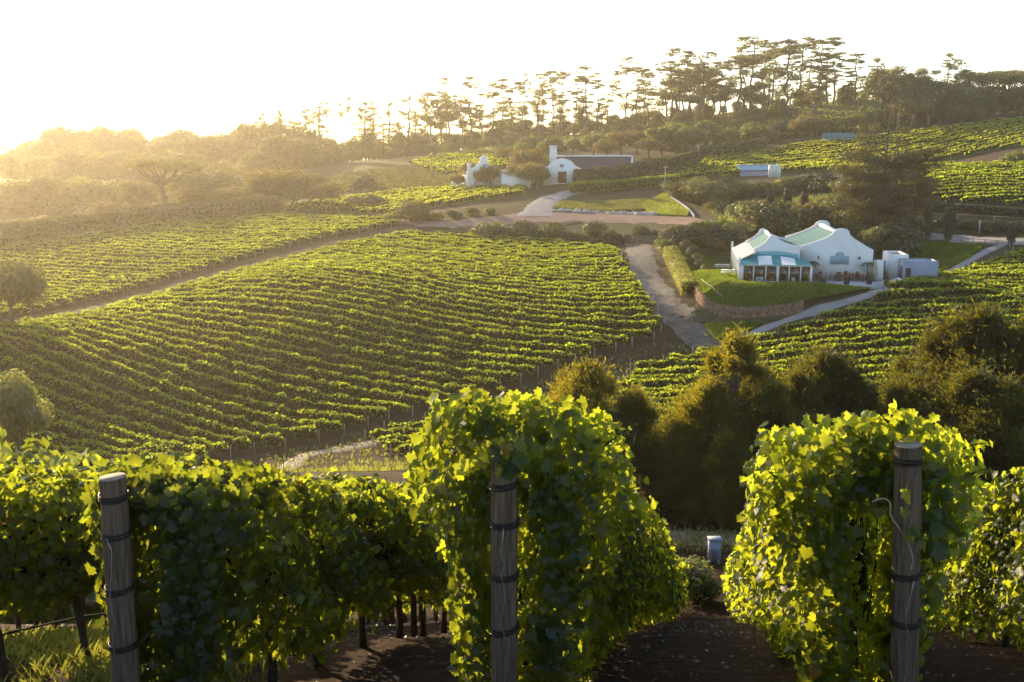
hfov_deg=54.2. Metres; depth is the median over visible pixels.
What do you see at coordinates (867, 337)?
vine hedge
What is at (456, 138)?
bushy tree
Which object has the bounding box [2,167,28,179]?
bushy tree
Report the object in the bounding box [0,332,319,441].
vine hedge
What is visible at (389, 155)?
bushy tree
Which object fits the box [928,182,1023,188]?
vine hedge
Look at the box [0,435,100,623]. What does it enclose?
bush
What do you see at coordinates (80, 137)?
broadleaf tree
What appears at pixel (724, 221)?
bush
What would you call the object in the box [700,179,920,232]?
slope scrub
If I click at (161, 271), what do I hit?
vine hedge
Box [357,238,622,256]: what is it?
vine hedge
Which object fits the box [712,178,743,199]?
bush
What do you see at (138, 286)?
vineyard ground
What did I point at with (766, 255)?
restaurant
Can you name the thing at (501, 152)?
broadleaf tree
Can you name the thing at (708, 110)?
bushy tree
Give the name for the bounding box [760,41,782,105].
pine tree
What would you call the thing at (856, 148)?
vine hedge
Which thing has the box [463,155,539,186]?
manor house
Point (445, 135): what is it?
bushy tree
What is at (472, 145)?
bushy tree
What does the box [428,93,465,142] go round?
gum tree
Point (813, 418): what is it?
feathery evergreen
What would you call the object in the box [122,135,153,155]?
bushy tree
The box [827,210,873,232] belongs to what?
bush
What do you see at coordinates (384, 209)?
vine hedge
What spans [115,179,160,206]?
bushy tree
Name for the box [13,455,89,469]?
vine hedge
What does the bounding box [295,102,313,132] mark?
conifer tree
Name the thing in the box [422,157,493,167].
vine hedge
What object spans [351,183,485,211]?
vine hedge
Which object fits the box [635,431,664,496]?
feathery evergreen
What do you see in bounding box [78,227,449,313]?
field track
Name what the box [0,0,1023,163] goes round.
sky
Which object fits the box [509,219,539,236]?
clipped round bush
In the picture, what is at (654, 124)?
bushy tree
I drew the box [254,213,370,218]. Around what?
vine hedge
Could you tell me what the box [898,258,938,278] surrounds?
annex
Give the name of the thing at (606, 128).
gum tree
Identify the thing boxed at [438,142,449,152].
bushy tree
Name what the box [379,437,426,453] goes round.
vine hedge
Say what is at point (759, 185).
bush
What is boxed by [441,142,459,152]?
bushy tree
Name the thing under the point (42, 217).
bush
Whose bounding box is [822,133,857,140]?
teal shed
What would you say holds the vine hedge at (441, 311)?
on the vineyard ground at (291, 441)
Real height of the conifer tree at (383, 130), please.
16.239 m
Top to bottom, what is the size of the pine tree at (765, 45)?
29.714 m
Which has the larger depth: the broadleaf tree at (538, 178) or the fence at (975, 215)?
the broadleaf tree at (538, 178)
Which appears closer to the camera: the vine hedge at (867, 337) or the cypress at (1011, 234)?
the vine hedge at (867, 337)
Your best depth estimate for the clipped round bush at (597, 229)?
189.92 m
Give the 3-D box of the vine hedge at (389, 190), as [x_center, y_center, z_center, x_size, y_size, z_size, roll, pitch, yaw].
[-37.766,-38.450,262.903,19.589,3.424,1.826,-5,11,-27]
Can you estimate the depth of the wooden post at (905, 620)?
6.16 m
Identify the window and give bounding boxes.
[830,251,848,263]
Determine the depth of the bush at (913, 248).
162.37 m
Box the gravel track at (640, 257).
[624,242,724,348]
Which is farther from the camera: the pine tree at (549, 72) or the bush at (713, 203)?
the pine tree at (549, 72)
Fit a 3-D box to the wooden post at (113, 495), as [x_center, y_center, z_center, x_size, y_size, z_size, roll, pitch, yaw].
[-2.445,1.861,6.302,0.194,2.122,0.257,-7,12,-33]
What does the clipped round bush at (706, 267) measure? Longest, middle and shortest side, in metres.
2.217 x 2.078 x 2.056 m
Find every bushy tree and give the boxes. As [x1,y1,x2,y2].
[0,145,17,170]
[0,152,25,172]
[0,179,40,213]
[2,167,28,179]
[3,181,55,214]
[15,139,32,162]
[21,154,49,176]
[23,135,62,161]
[24,175,66,212]
[36,155,50,169]
[37,148,98,179]
[37,181,97,212]
[62,175,109,212]
[63,178,85,184]
[75,144,104,157]
[81,128,118,154]
[83,151,102,176]
[83,178,147,207]
[90,152,137,178]
[103,132,135,154]
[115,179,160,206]
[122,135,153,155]
[130,152,156,176]
[139,140,151,151]
[142,139,178,155]
[145,182,167,196]
[155,148,193,175]
[157,184,181,192]
[165,142,208,160]
[166,171,203,203]
[172,154,193,172]
[178,136,221,166]
[189,154,207,171]
[191,170,231,189]
[200,168,245,188]
[203,137,225,161]
[214,161,233,173]
[223,136,254,162]
[228,156,241,165]
[231,122,258,155]
[231,149,274,173]
[251,120,288,151]
[257,134,292,168]
[273,142,307,168]
[283,137,326,167]
[284,128,302,138]
[296,123,322,148]
[321,136,340,149]
[321,145,341,163]
[335,142,348,160]
[339,138,363,160]
[345,151,360,160]
[353,132,382,159]
[370,138,387,159]
[376,147,386,158]
[384,152,396,158]
[385,131,411,156]
[403,148,416,155]
[404,132,428,154]
[421,134,440,149]
[427,144,439,153]
[438,132,456,145]
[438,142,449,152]
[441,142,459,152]
[443,133,467,149]
[458,131,473,146]
[464,140,479,149]
[468,130,480,142]
[477,139,489,146]
[480,123,504,145]
[492,125,522,139]
[493,145,504,152]
[498,119,514,127]
[498,130,522,146]
[514,125,529,137]
[515,119,534,133]
[532,124,551,132]
[546,120,561,136]
[550,119,575,135]
[566,115,592,134]
[575,139,588,150]
[577,113,597,132]
[594,119,605,131]
[602,123,615,133]
[605,114,619,123]
[605,118,635,134]
[633,123,643,129]
[636,109,647,124]
[640,122,661,131]
[647,107,665,122]
[652,141,674,149]
[655,117,672,126]
[665,110,696,128]
[668,107,680,119]
[670,142,701,148]
[692,100,717,118]
[709,116,719,122]
[709,128,742,144]
[714,118,725,125]
[717,106,727,113]
[727,107,758,127]
[729,118,747,129]
[731,101,742,111]
[745,108,765,121]
[756,127,779,142]
[760,109,771,119]
[769,98,788,109]
[769,107,799,122]
[788,90,814,106]
[835,86,857,104]
[856,90,868,101]
[874,94,924,124]
[896,107,943,123]
[919,87,954,121]
[976,86,1006,116]
[1004,86,1023,112]
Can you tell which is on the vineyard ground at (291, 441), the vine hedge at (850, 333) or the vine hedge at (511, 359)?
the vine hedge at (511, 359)
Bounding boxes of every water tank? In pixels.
[768,165,772,177]
[772,165,776,177]
[776,165,780,177]
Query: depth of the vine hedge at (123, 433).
102.44 m
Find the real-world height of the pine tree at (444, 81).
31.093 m
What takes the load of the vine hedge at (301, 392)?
on the vineyard ground at (291, 441)
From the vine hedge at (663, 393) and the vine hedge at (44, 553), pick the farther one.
the vine hedge at (663, 393)
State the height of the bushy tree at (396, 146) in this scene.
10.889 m
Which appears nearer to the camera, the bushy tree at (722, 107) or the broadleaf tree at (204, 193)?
the broadleaf tree at (204, 193)
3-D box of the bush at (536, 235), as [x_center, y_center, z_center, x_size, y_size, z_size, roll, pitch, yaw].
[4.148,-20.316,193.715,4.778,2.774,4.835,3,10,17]
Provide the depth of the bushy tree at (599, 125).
412.93 m
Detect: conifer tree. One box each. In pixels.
[241,124,258,155]
[249,121,258,150]
[253,116,264,148]
[259,112,270,129]
[271,113,290,131]
[275,110,286,126]
[282,115,293,127]
[289,117,304,133]
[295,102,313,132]
[309,101,333,149]
[349,97,381,159]
[358,101,386,146]
[376,121,387,158]
[377,102,398,146]
[393,121,402,156]
[395,94,427,156]
[409,111,428,145]
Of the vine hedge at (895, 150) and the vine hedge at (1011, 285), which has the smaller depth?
the vine hedge at (1011, 285)
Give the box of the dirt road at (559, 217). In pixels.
[335,212,705,227]
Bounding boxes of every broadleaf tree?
[0,256,52,323]
[0,368,53,454]
[30,126,80,152]
[49,124,83,150]
[72,124,117,146]
[113,126,143,138]
[152,134,164,140]
[157,128,200,141]
[176,195,199,202]
[177,186,218,202]
[205,133,221,146]
[211,187,241,199]
[215,129,236,150]
[217,186,253,197]
[240,167,310,201]
[240,181,284,198]
[269,175,306,203]
[280,186,316,203]
[281,172,333,201]
[302,182,344,203]
[448,174,464,184]
[457,163,477,174]
[473,169,496,185]
[479,164,501,185]
[494,147,519,161]
[504,162,529,177]
[508,147,549,165]
[513,141,535,151]
[515,162,548,189]
[516,134,547,148]
[525,168,550,188]
[535,135,568,152]
[564,137,583,154]
[579,133,605,154]
[592,139,621,154]
[604,130,639,154]
[629,131,647,154]
[634,137,664,158]
[643,126,675,154]
[655,121,689,155]
[672,125,711,149]
[694,119,726,145]
[728,181,756,199]
[787,118,819,139]
[795,114,833,139]
[817,120,837,138]
[821,123,843,132]
[827,180,846,189]
[857,223,896,251]
[858,67,910,126]
[885,96,937,127]
[888,71,944,125]
[923,78,970,122]
[944,79,989,104]
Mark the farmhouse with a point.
(561, 168)
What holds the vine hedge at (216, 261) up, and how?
on the ground at (1002, 662)
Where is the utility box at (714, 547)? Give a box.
[707,536,722,563]
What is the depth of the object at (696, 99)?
367.68 m
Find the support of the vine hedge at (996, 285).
on the ground at (1002, 662)
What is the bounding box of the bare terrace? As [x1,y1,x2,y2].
[956,148,1023,162]
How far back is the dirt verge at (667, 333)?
133.92 m
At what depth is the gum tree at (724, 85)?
379.65 m
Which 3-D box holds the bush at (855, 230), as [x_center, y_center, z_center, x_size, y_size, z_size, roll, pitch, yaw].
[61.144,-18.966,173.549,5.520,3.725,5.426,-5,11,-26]
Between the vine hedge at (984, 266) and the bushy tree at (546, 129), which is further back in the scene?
the bushy tree at (546, 129)
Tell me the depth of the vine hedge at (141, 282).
166.48 m
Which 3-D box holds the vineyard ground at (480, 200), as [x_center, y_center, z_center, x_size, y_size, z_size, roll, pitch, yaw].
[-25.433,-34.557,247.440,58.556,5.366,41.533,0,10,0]
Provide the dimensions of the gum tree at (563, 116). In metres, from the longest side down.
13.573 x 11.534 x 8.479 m
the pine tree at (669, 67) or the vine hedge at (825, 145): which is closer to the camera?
the vine hedge at (825, 145)
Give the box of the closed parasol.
[872,259,877,280]
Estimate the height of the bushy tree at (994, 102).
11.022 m
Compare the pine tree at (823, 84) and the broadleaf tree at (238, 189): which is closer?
the broadleaf tree at (238, 189)
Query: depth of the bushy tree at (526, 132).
396.99 m
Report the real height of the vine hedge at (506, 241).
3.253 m
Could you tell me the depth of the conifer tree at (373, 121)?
403.08 m
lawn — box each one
[679,241,860,306]
[914,242,983,269]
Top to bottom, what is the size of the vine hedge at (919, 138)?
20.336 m
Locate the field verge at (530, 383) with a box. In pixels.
[251,339,695,467]
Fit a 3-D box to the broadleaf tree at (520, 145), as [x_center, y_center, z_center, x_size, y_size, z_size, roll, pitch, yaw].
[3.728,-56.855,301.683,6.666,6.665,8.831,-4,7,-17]
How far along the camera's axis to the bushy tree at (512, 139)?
350.07 m
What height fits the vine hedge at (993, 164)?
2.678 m
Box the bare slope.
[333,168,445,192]
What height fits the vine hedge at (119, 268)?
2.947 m
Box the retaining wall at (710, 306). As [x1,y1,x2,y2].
[692,272,804,317]
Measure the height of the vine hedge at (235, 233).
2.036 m
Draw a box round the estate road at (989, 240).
[916,231,1023,244]
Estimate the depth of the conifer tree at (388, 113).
393.52 m
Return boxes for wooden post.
[97,472,140,681]
[489,461,519,681]
[889,440,923,681]
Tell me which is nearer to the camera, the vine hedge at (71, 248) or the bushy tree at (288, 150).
the vine hedge at (71, 248)
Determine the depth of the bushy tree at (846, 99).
388.83 m
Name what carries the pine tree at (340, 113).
on the ground at (1002, 662)
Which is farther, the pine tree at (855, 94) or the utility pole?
the pine tree at (855, 94)
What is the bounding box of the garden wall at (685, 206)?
[668,194,694,216]
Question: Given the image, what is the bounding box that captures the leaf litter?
[3,615,1023,681]
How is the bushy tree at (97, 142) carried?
on the ground at (1002, 662)
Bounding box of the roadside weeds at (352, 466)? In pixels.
[260,339,706,471]
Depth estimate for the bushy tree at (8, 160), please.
383.54 m
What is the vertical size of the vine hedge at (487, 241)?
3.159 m
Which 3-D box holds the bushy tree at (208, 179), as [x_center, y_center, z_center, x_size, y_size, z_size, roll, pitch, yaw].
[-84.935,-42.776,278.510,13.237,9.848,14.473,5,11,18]
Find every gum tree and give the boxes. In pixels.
[413,113,434,154]
[414,96,447,145]
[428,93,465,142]
[432,113,447,141]
[447,97,474,149]
[458,114,482,140]
[470,106,494,138]
[484,106,509,144]
[507,104,529,125]
[530,101,549,132]
[550,104,571,126]
[572,99,595,128]
[592,105,609,128]
[598,125,609,136]
[617,92,646,122]
[621,113,638,129]
[642,100,658,124]
[649,81,682,119]
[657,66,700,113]
[665,68,703,110]
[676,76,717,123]
[682,67,720,120]
[695,81,736,116]
[695,114,704,121]
[708,75,739,118]
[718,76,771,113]
[737,85,768,109]
[751,79,780,118]
[771,91,786,105]
[773,75,808,107]
[800,80,829,113]
[879,66,921,126]
[915,67,946,124]
[959,70,988,94]
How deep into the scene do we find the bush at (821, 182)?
208.93 m
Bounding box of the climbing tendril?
[871,485,947,569]
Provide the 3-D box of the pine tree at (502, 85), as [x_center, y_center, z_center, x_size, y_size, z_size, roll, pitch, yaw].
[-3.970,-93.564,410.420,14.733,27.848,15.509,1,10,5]
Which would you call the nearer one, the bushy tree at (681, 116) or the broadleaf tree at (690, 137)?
the broadleaf tree at (690, 137)
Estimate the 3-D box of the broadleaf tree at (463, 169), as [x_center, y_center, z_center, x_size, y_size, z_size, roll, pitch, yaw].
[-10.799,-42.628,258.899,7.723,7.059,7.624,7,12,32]
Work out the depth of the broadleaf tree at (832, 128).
309.16 m
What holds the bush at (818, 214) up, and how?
on the ground at (1002, 662)
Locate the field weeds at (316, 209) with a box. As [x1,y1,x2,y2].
[0,204,351,247]
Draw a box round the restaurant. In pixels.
[730,220,883,281]
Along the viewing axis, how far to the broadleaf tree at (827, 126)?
309.31 m
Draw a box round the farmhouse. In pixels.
[543,145,632,185]
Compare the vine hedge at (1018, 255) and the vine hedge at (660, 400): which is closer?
the vine hedge at (660, 400)
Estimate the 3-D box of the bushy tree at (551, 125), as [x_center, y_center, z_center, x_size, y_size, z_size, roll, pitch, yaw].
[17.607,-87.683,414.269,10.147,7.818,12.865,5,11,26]
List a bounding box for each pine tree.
[322,99,331,128]
[336,101,344,147]
[342,95,352,141]
[356,105,363,135]
[424,92,443,147]
[436,77,457,132]
[450,76,485,141]
[484,78,517,121]
[484,80,503,145]
[498,87,518,122]
[502,97,522,131]
[513,73,534,137]
[525,73,548,124]
[529,96,545,132]
[532,80,550,131]
[539,70,568,128]
[545,95,571,136]
[547,71,578,130]
[566,75,589,134]
[567,64,601,130]
[577,95,590,132]
[584,79,610,131]
[602,93,615,122]
[607,70,623,118]
[617,54,640,115]
[618,67,654,124]
[630,71,662,125]
[637,83,657,123]
[654,47,686,119]
[657,70,693,111]
[668,50,704,111]
[673,61,719,120]
[691,51,726,114]
[707,62,732,107]
[709,66,736,116]
[716,35,773,110]
[719,43,758,110]
[729,63,757,109]
[738,39,785,108]
[754,62,786,109]
[760,38,815,107]
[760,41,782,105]
[784,36,819,100]
[790,64,814,110]
[795,38,829,82]
[800,37,845,113]
[806,66,838,107]
[815,47,847,106]
[815,52,853,104]
[839,53,866,111]
[867,56,891,129]
[940,51,960,119]
[943,59,970,119]
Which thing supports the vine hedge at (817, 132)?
on the vineyard ground at (808, 135)
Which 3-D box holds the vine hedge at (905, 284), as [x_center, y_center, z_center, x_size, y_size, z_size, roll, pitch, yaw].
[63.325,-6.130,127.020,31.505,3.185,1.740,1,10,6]
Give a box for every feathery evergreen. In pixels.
[544,350,659,494]
[545,364,589,404]
[606,377,674,508]
[633,321,815,516]
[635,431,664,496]
[636,365,770,520]
[639,410,732,522]
[664,426,754,532]
[712,356,812,459]
[738,407,880,526]
[745,337,887,425]
[749,364,840,440]
[819,365,892,423]
[857,298,1001,407]
[873,362,978,473]
[878,297,1023,407]
[881,354,1023,501]
[920,290,1023,457]
[940,371,1023,481]
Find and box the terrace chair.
[816,273,820,280]
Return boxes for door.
[557,172,566,183]
[710,543,718,553]
[906,268,910,277]
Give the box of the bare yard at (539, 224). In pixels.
[462,197,653,228]
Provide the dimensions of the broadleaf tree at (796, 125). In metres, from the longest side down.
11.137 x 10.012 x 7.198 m
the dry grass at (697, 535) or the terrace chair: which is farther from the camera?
the terrace chair
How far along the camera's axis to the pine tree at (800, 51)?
393.31 m
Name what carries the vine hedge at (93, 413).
on the vineyard ground at (291, 441)
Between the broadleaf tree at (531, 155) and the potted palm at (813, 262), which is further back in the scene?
the broadleaf tree at (531, 155)
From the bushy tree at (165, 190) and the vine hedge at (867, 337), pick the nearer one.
the vine hedge at (867, 337)
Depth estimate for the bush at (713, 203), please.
208.60 m
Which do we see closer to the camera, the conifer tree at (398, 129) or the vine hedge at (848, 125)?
the vine hedge at (848, 125)
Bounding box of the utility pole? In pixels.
[662,165,668,193]
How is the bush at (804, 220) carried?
on the ground at (1002, 662)
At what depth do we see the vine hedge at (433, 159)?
327.32 m
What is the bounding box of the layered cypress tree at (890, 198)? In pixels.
[821,64,949,230]
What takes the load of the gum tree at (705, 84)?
on the ground at (1002, 662)
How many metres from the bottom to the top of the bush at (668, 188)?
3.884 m
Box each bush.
[0,426,11,461]
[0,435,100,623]
[0,585,99,623]
[4,218,26,221]
[27,215,51,220]
[33,448,108,623]
[82,203,125,213]
[88,200,133,211]
[281,196,289,206]
[345,196,366,204]
[347,174,379,189]
[351,211,363,215]
[359,194,390,203]
[381,210,402,220]
[392,199,431,221]
[417,211,428,220]
[427,211,446,220]
[445,210,463,217]
[461,207,480,216]
[468,220,504,236]
[482,225,506,236]
[483,206,495,214]
[499,227,518,237]
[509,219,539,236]
[522,229,544,238]
[538,221,566,237]
[551,231,572,241]
[565,232,576,241]
[571,231,593,242]
[582,221,608,239]
[597,229,617,242]
[609,233,626,243]
[628,225,648,235]
[641,229,658,235]
[654,239,678,250]
[658,228,680,239]
[659,181,684,196]
[663,224,702,245]
[672,178,707,198]
[679,240,692,251]
[681,554,716,600]
[682,179,728,203]
[682,182,705,200]
[684,221,716,242]
[684,246,699,258]
[684,557,722,606]
[688,176,709,180]
[689,253,703,263]
[693,259,707,268]
[698,184,741,202]
[698,216,737,228]
[699,264,712,269]
[701,235,730,250]
[703,199,722,208]
[707,223,738,243]
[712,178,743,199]
[713,202,732,214]
[720,221,755,241]
[724,205,737,218]
[730,205,759,217]
[731,200,755,208]
[733,214,761,233]
[734,202,768,230]
[736,121,770,139]
[740,187,767,198]
[750,200,793,232]
[751,181,777,196]
[756,196,780,203]
[758,200,802,234]
[760,180,791,195]
[766,118,799,135]
[767,123,787,131]
[775,177,800,194]
[788,177,815,193]
[789,209,813,230]
[793,202,823,227]
[799,171,831,189]
[803,204,825,226]
[805,173,839,192]
[813,207,831,220]
[818,207,848,228]
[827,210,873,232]
[829,207,859,228]
[843,113,881,127]
[848,221,876,233]
[850,232,862,240]
[855,231,880,245]
[859,240,878,255]
[873,220,918,255]
[880,226,929,256]
[933,215,957,225]
[957,218,982,229]
[978,218,1008,231]
[997,222,1013,230]
[1005,153,1015,160]
[1009,220,1023,232]
[1010,149,1023,161]
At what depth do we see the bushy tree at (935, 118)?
325.63 m
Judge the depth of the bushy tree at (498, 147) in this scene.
334.27 m
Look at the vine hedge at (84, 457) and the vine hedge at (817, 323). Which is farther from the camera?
the vine hedge at (817, 323)
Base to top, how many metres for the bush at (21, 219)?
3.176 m
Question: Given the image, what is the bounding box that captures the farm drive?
[516,190,585,216]
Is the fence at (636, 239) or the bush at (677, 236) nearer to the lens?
the bush at (677, 236)
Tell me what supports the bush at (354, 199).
on the ground at (1002, 662)
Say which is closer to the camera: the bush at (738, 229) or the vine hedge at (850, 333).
the vine hedge at (850, 333)
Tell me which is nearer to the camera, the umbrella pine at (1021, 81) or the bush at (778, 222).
the bush at (778, 222)
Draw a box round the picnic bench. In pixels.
[721,269,736,274]
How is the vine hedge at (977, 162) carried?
on the vineyard ground at (958, 201)
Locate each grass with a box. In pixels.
[0,615,372,681]
[552,198,655,211]
[640,192,689,216]
[663,523,740,552]
[704,320,763,340]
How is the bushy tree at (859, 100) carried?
on the ground at (1002, 662)
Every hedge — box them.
[0,195,281,245]
[0,246,236,261]
[0,250,224,265]
[0,252,212,268]
[0,257,205,270]
[0,259,191,274]
[0,296,74,306]
[0,301,45,312]
[0,305,31,315]
[0,308,9,315]
[0,319,412,416]
[0,322,389,420]
[0,326,368,427]
[0,328,344,434]
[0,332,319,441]
[0,342,285,449]
[0,355,254,454]
[0,372,231,458]
[0,455,452,681]
[1,442,125,462]
[1,586,381,628]
[2,300,55,309]
[3,269,168,279]
[4,503,441,628]
[5,435,156,460]
[7,244,245,260]
[9,454,35,464]
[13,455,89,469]
[19,316,427,405]
[19,425,195,466]
[24,241,255,257]
[27,402,207,457]
[29,452,99,471]
[32,266,179,275]
[33,315,454,398]
[36,239,263,254]
[41,273,159,284]
[42,276,149,287]
[42,293,86,303]
[43,290,100,300]
[45,287,113,296]
[47,237,275,252]
[47,281,137,291]
[47,283,123,294]
[48,419,198,460]
[52,312,479,394]
[59,235,283,250]
[63,311,500,390]
[72,233,288,245]
[78,451,517,681]
[79,308,521,383]
[85,231,296,243]
[93,305,538,377]
[98,229,310,241]
[104,302,557,369]
[110,228,320,240]
[113,298,575,361]
[123,226,324,238]
[128,293,594,358]
[132,225,336,235]
[140,290,615,352]
[145,222,345,234]
[149,285,632,346]
[158,222,359,232]
[164,280,654,340]
[171,220,371,230]
[173,276,661,332]
[186,219,380,228]
[186,272,665,326]
[195,270,658,315]
[201,218,391,227]
[212,217,401,225]
[213,268,658,308]
[218,265,652,303]
[224,215,385,221]
[229,263,649,297]
[239,261,645,293]
[244,214,368,219]
[249,259,644,289]
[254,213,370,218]
[256,258,642,286]
[266,213,356,216]
[268,256,638,282]
[276,255,638,278]
[279,212,349,215]
[285,184,465,211]
[286,253,638,276]
[287,185,456,209]
[290,186,443,205]
[297,252,632,272]
[301,186,438,202]
[304,186,428,202]
[305,250,631,271]
[313,186,421,200]
[313,248,630,270]
[318,185,472,211]
[319,246,621,263]
[331,244,622,260]
[334,241,621,259]
[341,188,401,196]
[342,240,621,255]
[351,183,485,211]
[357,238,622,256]
[358,184,498,212]
[364,425,441,441]
[365,236,615,252]
[369,184,506,213]
[372,432,426,448]
[374,233,615,250]
[378,183,523,213]
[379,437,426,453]
[384,420,425,429]
[385,233,615,248]
[389,185,527,211]
[390,442,437,458]
[391,230,602,247]
[399,185,526,209]
[403,386,688,681]
[404,229,587,245]
[409,153,483,163]
[413,152,478,160]
[413,153,491,164]
[416,154,494,166]
[419,155,494,166]
[420,153,471,158]
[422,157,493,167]
[424,157,511,168]
[428,152,465,157]
[430,158,510,168]
[431,159,509,170]
[433,230,573,243]
[435,160,515,170]
[439,161,510,172]
[442,168,460,173]
[444,187,524,204]
[468,232,564,241]
[485,189,524,198]
[490,162,511,166]
[568,174,680,193]
[572,150,701,181]
[610,378,891,400]
[611,399,880,408]
[612,388,885,406]
[616,360,1023,389]
[618,355,916,381]
[618,371,909,394]
[627,345,922,376]
[628,121,1023,177]
[630,335,1005,372]
[655,405,673,415]
[656,124,1023,175]
[662,245,697,295]
[663,325,1020,361]
[667,119,1023,171]
[680,125,1023,178]
[691,117,1023,165]
[693,319,1022,353]
[696,137,767,158]
[698,117,1003,162]
[699,116,1023,163]
[702,121,971,160]
[706,125,938,158]
[719,115,830,126]
[719,116,849,127]
[720,131,901,156]
[720,399,992,681]
[721,127,1023,175]
[725,313,1022,341]
[740,127,861,138]
[741,122,895,136]
[750,135,861,152]
[778,308,1023,332]
[781,130,1023,170]
[781,139,823,147]
[806,132,1023,170]
[814,299,1023,319]
[828,135,1023,170]
[840,120,894,127]
[849,293,1023,308]
[850,164,883,168]
[864,194,1023,216]
[865,467,1023,655]
[871,286,1023,300]
[882,279,1023,294]
[889,277,1023,290]
[902,276,1023,287]
[910,275,1023,283]
[920,162,1023,170]
[921,161,1023,168]
[921,165,1023,172]
[923,168,1023,175]
[923,176,1023,181]
[925,169,1023,175]
[925,171,1023,177]
[926,164,1023,169]
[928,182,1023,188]
[929,173,1020,179]
[930,187,1023,195]
[931,178,1023,185]
[932,185,1023,191]
[938,270,1023,277]
[938,272,1023,280]
[939,160,1000,164]
[941,160,1023,164]
[942,189,1023,200]
[943,269,1023,274]
[947,268,1023,271]
[955,265,1023,270]
[960,193,1023,203]
[963,263,1023,268]
[964,137,1023,155]
[969,259,1023,265]
[981,257,1023,262]
[991,253,1023,259]
[1000,139,1023,147]
[1004,197,1023,204]
[1005,249,1023,255]
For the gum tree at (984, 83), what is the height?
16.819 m
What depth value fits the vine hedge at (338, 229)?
206.44 m
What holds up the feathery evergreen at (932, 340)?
on the ground at (1002, 662)
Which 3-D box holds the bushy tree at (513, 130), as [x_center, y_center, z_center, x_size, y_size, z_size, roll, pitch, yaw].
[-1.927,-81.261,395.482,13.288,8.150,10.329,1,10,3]
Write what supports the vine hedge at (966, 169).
on the vineyard ground at (958, 201)
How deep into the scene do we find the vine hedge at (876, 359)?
109.39 m
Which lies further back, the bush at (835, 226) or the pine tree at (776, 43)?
the pine tree at (776, 43)
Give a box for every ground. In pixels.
[0,102,1023,681]
[0,224,395,319]
[0,284,658,466]
[267,389,553,471]
[285,191,526,214]
[375,437,416,458]
[409,164,514,172]
[630,287,1017,404]
[680,134,1023,179]
[704,125,895,143]
[929,186,1023,207]
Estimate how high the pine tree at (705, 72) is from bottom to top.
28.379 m
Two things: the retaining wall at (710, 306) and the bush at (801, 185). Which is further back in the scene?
the bush at (801, 185)
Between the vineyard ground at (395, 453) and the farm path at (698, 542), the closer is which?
the farm path at (698, 542)
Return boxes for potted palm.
[809,261,819,278]
[861,262,872,279]
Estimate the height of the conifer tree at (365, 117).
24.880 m
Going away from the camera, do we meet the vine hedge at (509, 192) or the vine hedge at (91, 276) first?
the vine hedge at (91, 276)
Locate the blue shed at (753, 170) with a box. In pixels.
[737,165,768,176]
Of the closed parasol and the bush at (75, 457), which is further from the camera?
the closed parasol
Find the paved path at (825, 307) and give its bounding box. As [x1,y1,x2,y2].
[741,243,1006,335]
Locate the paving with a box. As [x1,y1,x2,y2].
[812,278,909,288]
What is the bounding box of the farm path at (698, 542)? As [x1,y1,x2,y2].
[669,530,737,544]
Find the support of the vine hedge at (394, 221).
on the ground at (1002, 662)
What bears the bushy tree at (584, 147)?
on the ground at (1002, 662)
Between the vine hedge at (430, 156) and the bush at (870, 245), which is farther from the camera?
the vine hedge at (430, 156)
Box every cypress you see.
[765,192,774,203]
[781,187,792,207]
[800,190,808,205]
[922,204,932,240]
[943,206,954,241]
[944,199,956,237]
[1006,223,1016,245]
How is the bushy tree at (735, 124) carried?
on the ground at (1002, 662)
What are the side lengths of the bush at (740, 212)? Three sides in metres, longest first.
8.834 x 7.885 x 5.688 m
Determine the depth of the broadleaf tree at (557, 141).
292.60 m
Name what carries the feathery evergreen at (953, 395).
on the ground at (1002, 662)
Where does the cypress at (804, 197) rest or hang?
on the ground at (1002, 662)
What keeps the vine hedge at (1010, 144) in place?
on the vineyard ground at (827, 170)
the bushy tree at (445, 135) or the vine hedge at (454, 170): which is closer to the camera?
the vine hedge at (454, 170)
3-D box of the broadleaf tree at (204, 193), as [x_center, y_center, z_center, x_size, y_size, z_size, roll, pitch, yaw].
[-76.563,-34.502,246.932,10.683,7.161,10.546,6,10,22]
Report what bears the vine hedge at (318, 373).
on the vineyard ground at (291, 441)
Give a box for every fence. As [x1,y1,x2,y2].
[624,234,658,243]
[920,213,1018,222]
[920,235,1010,246]
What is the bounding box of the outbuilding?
[882,251,908,279]
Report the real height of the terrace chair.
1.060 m
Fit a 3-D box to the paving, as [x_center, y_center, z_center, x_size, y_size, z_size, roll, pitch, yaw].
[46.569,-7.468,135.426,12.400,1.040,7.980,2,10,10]
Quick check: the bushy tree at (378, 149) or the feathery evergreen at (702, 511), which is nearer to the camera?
the feathery evergreen at (702, 511)
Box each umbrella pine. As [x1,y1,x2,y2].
[117,155,214,204]
[958,70,1023,116]
[981,69,1023,114]
[998,72,1023,113]
[1016,77,1023,84]
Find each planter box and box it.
[843,277,849,284]
[866,277,871,283]
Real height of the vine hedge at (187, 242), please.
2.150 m
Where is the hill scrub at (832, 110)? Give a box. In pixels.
[452,99,880,153]
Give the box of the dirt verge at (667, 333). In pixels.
[601,242,706,343]
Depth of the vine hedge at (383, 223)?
211.95 m
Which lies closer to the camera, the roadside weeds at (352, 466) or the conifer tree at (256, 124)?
the roadside weeds at (352, 466)
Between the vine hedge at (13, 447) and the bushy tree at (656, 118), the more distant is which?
the bushy tree at (656, 118)
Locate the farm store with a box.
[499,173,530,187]
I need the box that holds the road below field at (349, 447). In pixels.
[277,440,383,471]
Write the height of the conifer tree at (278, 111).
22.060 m
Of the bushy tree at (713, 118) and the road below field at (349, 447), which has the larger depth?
the bushy tree at (713, 118)

